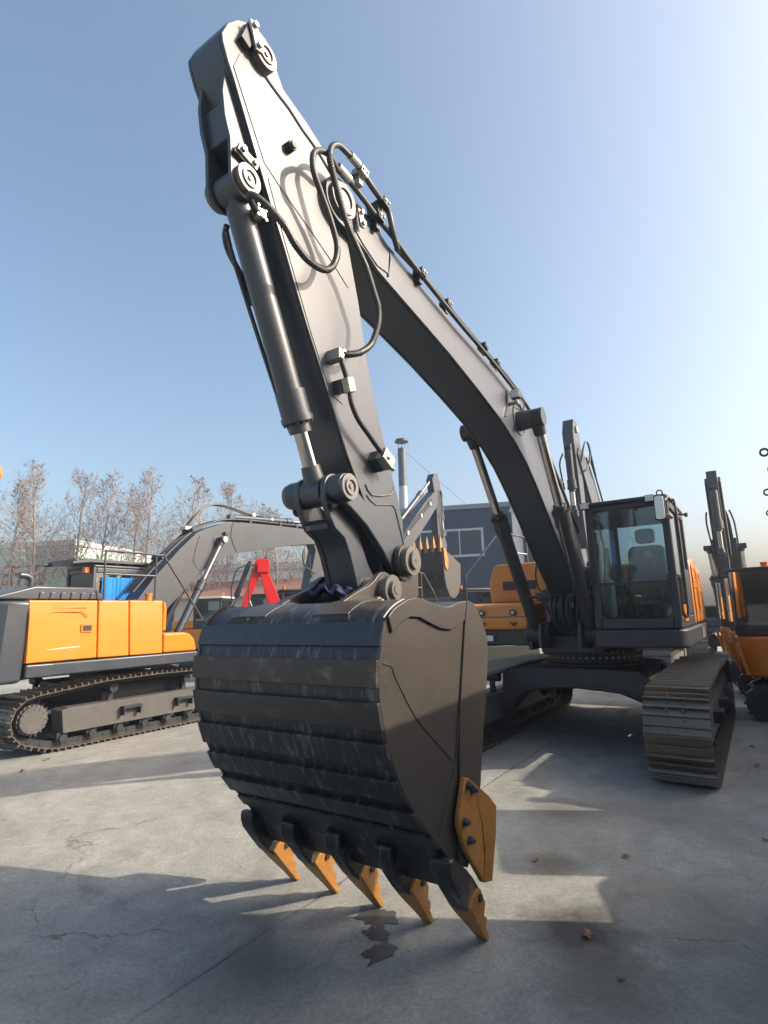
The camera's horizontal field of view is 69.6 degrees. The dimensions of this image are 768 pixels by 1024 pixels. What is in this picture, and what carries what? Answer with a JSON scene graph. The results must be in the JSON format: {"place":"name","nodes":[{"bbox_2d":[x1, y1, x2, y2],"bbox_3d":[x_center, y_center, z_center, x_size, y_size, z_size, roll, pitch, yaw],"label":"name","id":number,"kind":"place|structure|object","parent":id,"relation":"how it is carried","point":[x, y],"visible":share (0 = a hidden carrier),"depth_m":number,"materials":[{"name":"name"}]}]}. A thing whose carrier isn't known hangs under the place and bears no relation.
{"place":"outdoors","nodes":[
{"label":"outdoors","id":0,"kind":"place"},
{"bbox_2d":[0,540,151,588],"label":"building","id":1,"kind":"structure","parent":0,"point":[26,570],"depth_m":37.90,"materials":[{"name":"white paint"}]},
{"bbox_2d":[192,558,323,582],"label":"building","id":2,"kind":"structure","parent":0,"point":[298,567],"depth_m":59.62,"materials":[{"name":"white paint"}]},
{"bbox_2d":[250,593,290,605],"bbox_3d":[-4.481,4.343,20.576,2.800,2.760,1.920,-4,-11,15],"label":"compact excavator","id":3,"kind":"object","parent":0,"point":[257,599],"visible":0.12,"depth_m":20.29,"materials":[{"name":"metal"}]},
{"bbox_2d":[0,632,767,1023],"bbox_3d":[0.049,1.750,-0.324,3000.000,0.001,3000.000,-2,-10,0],"label":"ground","id":4,"kind":"structure","parent":0,"point":[122,858],"depth_m":3.48,"materials":[{"name":"concrete"}]},
{"bbox_2d":[0,476,66,589],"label":"bare tree","id":5,"kind":"object","parent":4,"relation":"on","point":[9,564],"visible":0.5,"depth_m":36.59,"materials":[{"name":"brown plant"}]},
{"bbox_2d":[0,458,77,588],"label":"bare tree","id":6,"kind":"object","parent":4,"relation":"on","point":[34,489],"visible":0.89,"depth_m":35.09,"materials":[{"name":"brown plant"}]},
{"bbox_2d":[41,467,113,592],"bbox_3d":[-20.374,3.052,36.843,4.935,12.095,5.342,-4,-11,15],"label":"bare tree","id":7,"kind":"object","parent":4,"relation":"on","point":[85,491],"visible":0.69,"depth_m":37.05,"materials":[{"name":"brown plant"}]},
{"bbox_2d":[41,469,145,583],"bbox_3d":[-18.010,3.051,36.280,6.263,11.768,6.463,-2,-10,2],"label":"bare tree","id":8,"kind":"object","parent":4,"relation":"on","point":[105,535],"visible":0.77,"depth_m":35.83,"materials":[{"name":"brown plant"}]},
{"bbox_2d":[103,496,162,562],"bbox_3d":[-16.371,3.884,36.191,4.081,10.002,4.418,-6,-11,22],"label":"bare tree","id":9,"kind":"object","parent":4,"relation":"on","point":[135,541],"visible":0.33,"depth_m":36.42,"materials":[{"name":"brown plant"}]},
{"bbox_2d":[99,465,182,562],"bbox_3d":[-14.788,2.625,34.260,5.725,11.688,5.225,-4,-11,14],"label":"bare tree","id":10,"kind":"object","parent":4,"relation":"on","point":[150,475],"visible":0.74,"depth_m":34.62,"materials":[{"name":"brown plant"}]},
{"bbox_2d":[0,504,322,752],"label":"excavator","id":11,"kind":"object","parent":4,"relation":"on","point":[108,645],"visible":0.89,"depth_m":9.04,"materials":[{"name":"metal"}]},
{"bbox_2d":[22,600,97,663],"bbox_3d":[-5.134,1.813,8.458,1.022,0.883,1.020,-8,-13,33],"label":"rear door","id":12,"kind":"structure","parent":11,"relation":"in","point":[57,630],"depth_m":8.14,"materials":[{"name":"orange paint"}]},
{"bbox_2d":[96,600,128,657],"bbox_3d":[-4.712,1.921,9.102,0.999,0.884,0.526,-8,-13,33],"label":"middle door","id":13,"kind":"structure","parent":11,"relation":"in","point":[112,616],"depth_m":8.82,"materials":[{"name":"orange paint"}]},
{"bbox_2d":[171,593,233,666],"bbox_3d":[-7.022,4.687,22.051,2.800,2.760,1.920,-3,-11,10],"label":"compact excavator","id":14,"kind":"object","parent":4,"relation":"on","point":[193,628],"visible":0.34,"depth_m":21.29,"materials":[{"name":"metal"}]},
{"bbox_2d":[164,475,240,597],"bbox_3d":[-11.842,2.907,34.816,5.950,11.179,6.140,-2,-11,5],"label":"bare tree","id":15,"kind":"object","parent":4,"relation":"on","point":[198,491],"visible":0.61,"depth_m":35.71,"materials":[{"name":"brown plant"}]},
{"bbox_2d":[195,562,221,581],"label":"bare tree","id":16,"kind":"object","parent":4,"relation":"on","point":[208,575],"visible":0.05,"depth_m":40.10,"materials":[{"name":"brown plant"}]},
{"bbox_2d":[195,481,261,583],"bbox_3d":[-10.520,3.429,38.448,5.034,11.397,4.650,2,-11,-20],"label":"bare tree","id":17,"kind":"object","parent":4,"relation":"on","point":[228,494],"visible":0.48,"depth_m":38.61,"materials":[{"name":"brown plant"}]},
{"bbox_2d":[164,578,302,631],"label":"building","id":18,"kind":"structure","parent":4,"relation":"on","point":[213,606],"depth_m":33.84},
{"bbox_2d":[164,613,173,631],"bbox_3d":[-13.230,6.637,33.404,1.100,1.200,0.047,-3,-11,10],"label":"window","id":19,"kind":"structure","parent":18,"relation":"in","point":[169,627],"depth_m":33.28,"materials":[{"name":"grey glass"}]},
{"bbox_2d":[230,557,300,606],"bbox_3d":[-2.903,3.220,17.103,4.247,3.616,1.920,2,-11,-17],"label":"compact excavator","id":20,"kind":"object","parent":4,"relation":"on","point":[260,569],"visible":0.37,"depth_m":16.92,"materials":[{"name":"metal"}]},
{"bbox_2d":[238,502,302,583],"bbox_3d":[-7.731,3.980,36.745,4.265,9.541,4.673,-10,-13,37],"label":"bare tree","id":21,"kind":"object","parent":4,"relation":"on","point":[262,509],"visible":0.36,"depth_m":37.38,"materials":[{"name":"brown plant"}]},
{"bbox_2d":[245,507,301,588],"bbox_3d":[-6.963,3.953,35.062,4.760,8.943,4.912,0,-11,-7],"label":"bare tree","id":22,"kind":"object","parent":4,"relation":"on","point":[275,561],"visible":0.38,"depth_m":35.63,"materials":[{"name":"brown plant"}]},
{"bbox_2d":[280,519,323,582],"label":"bare tree","id":23,"kind":"object","parent":4,"relation":"on","point":[303,567],"visible":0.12,"depth_m":36.64,"materials":[{"name":"brown plant"}]},
{"bbox_2d":[354,905,398,928],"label":"puddle","id":24,"kind":"object","parent":4,"relation":"on","point":[378,918],"visible":1,"depth_m":3.31,"materials":[{"name":"liquid"}]},
{"bbox_2d":[362,926,390,941],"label":"puddle","id":25,"kind":"object","parent":4,"relation":"on","point":[373,933],"visible":1,"depth_m":3.13,"materials":[{"name":"liquid"}]},
{"bbox_2d":[361,941,398,966],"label":"puddle","id":26,"kind":"object","parent":4,"relation":"on","point":[377,952],"visible":1,"depth_m":2.96,"materials":[{"name":"liquid"}]},
{"bbox_2d":[28,707,767,1021],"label":"grit","id":27,"kind":"object","parent":4,"relation":"on","point":[402,912],"visible":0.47,"depth_m":3.68,"materials":[{"name":"stone"}]},
{"bbox_2d":[394,438,463,508],"bbox_3d":[2.291,1.718,33.184,6.019,12.142,5.848,-8,-12,30],"label":"chimney","id":28,"kind":"object","parent":4,"relation":"on","point":[403,488],"visible":0.3,"depth_m":32.76,"materials":[{"name":"metal"}]},
{"bbox_2d":[401,474,460,601],"bbox_3d":[0.210,1.521,17.003,3.018,6.749,7.340,-8,-13,33],"label":"excavator","id":29,"kind":"object","parent":4,"relation":"on","point":[439,575],"visible":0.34,"depth_m":18.90,"materials":[{"name":"metal"}]},
{"bbox_2d":[400,501,511,603],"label":"shed","id":30,"kind":"structure","parent":4,"relation":"on","point":[470,532],"depth_m":30.00,"materials":[{"name":"grey metal"}]},
{"bbox_2d":[415,527,484,556],"bbox_3d":[3.123,1.749,30.327,4.650,1.550,0.087,-4,-11,12],"label":"window","id":31,"kind":"structure","parent":30,"relation":"in","point":[460,542],"depth_m":30.09,"materials":[{"name":"glass"}]},
{"bbox_2d":[188,18,735,940],"bbox_3d":[1.967,0.385,6.887,3.268,5.222,10.345,-8,-13,33],"label":"excavator","id":32,"kind":"object","parent":4,"relation":"on","point":[362,726],"visible":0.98,"depth_m":3.39,"materials":[{"name":"grey paint"}]},
{"bbox_2d":[307,584,353,599],"bbox_3d":[-0.325,0.498,3.463,0.316,0.102,0.178,-8,-13,33],"label":"rag","id":33,"kind":"object","parent":32,"relation":"on","point":[322,588],"visible":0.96,"depth_m":3.42,"materials":[{"name":"fabric"}]},
{"bbox_2d":[453,585,539,660],"bbox_3d":[3.864,4.037,20.183,2.800,2.760,1.920,2,-11,-20],"label":"compact excavator","id":34,"kind":"object","parent":4,"relation":"on","point":[497,651],"visible":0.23,"depth_m":19.40,"materials":[{"name":"metal"}]},
{"bbox_2d":[582,927,592,937],"bbox_3d":[1.124,2.329,3.056,0.065,0.018,0.095,-4,-11,15],"label":"fallen leaf","id":35,"kind":"object","parent":4,"relation":"on","point":[587,932],"visible":1,"depth_m":3.06,"materials":[{"name":"brown plant"}]},
{"bbox_2d":[543,419,690,663],"bbox_3d":[6.202,1.253,15.364,3.018,6.350,6.360,-8,-13,33],"label":"excavator","id":36,"kind":"object","parent":4,"relation":"on","point":[581,487],"visible":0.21,"depth_m":13.33,"materials":[{"name":"metal"}]},
{"bbox_2d":[690,470,746,655],"bbox_3d":[11.658,2.119,18.598,3.018,5.524,8.752,-8,-13,33],"label":"excavator","id":37,"kind":"object","parent":4,"relation":"on","point":[725,549],"visible":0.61,"depth_m":16.98,"materials":[{"name":"metal"}]},
{"bbox_2d":[713,510,767,682],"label":"compact excavator","id":38,"kind":"object","parent":4,"relation":"on","point":[722,610],"visible":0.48,"depth_m":12.90,"materials":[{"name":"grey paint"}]},
{"bbox_2d":[721,488,767,696],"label":"compact excavator","id":39,"kind":"object","parent":4,"relation":"on","point":[743,681],"visible":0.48,"depth_m":10.86,"materials":[{"name":"grey paint"}]},
{"bbox_2d":[725,448,767,721],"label":"excavator","id":40,"kind":"object","parent":4,"relation":"on","point":[748,588],"visible":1,"depth_m":8.73,"materials":[{"name":"metal"}]},
{"bbox_2d":[0,0,767,604],"label":"sky","id":41,"kind":"structure","parent":0,"point":[584,183],"materials":[{"name":"blue"}]},
{"bbox_2d":[509,505,587,566],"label":"building","id":42,"kind":"structure","parent":0,"point":[519,542],"depth_m":29.52,"materials":[{"name":"paint"}]},
{"bbox_2d":[521,530,534,562],"bbox_3d":[7.663,2.046,29.343,0.600,2.700,0.057,-4,-11,12],"label":"window","id":43,"kind":"structure","parent":42,"relation":"in","point":[530,558],"depth_m":29.32,"materials":[{"name":"glass"}]}
]}

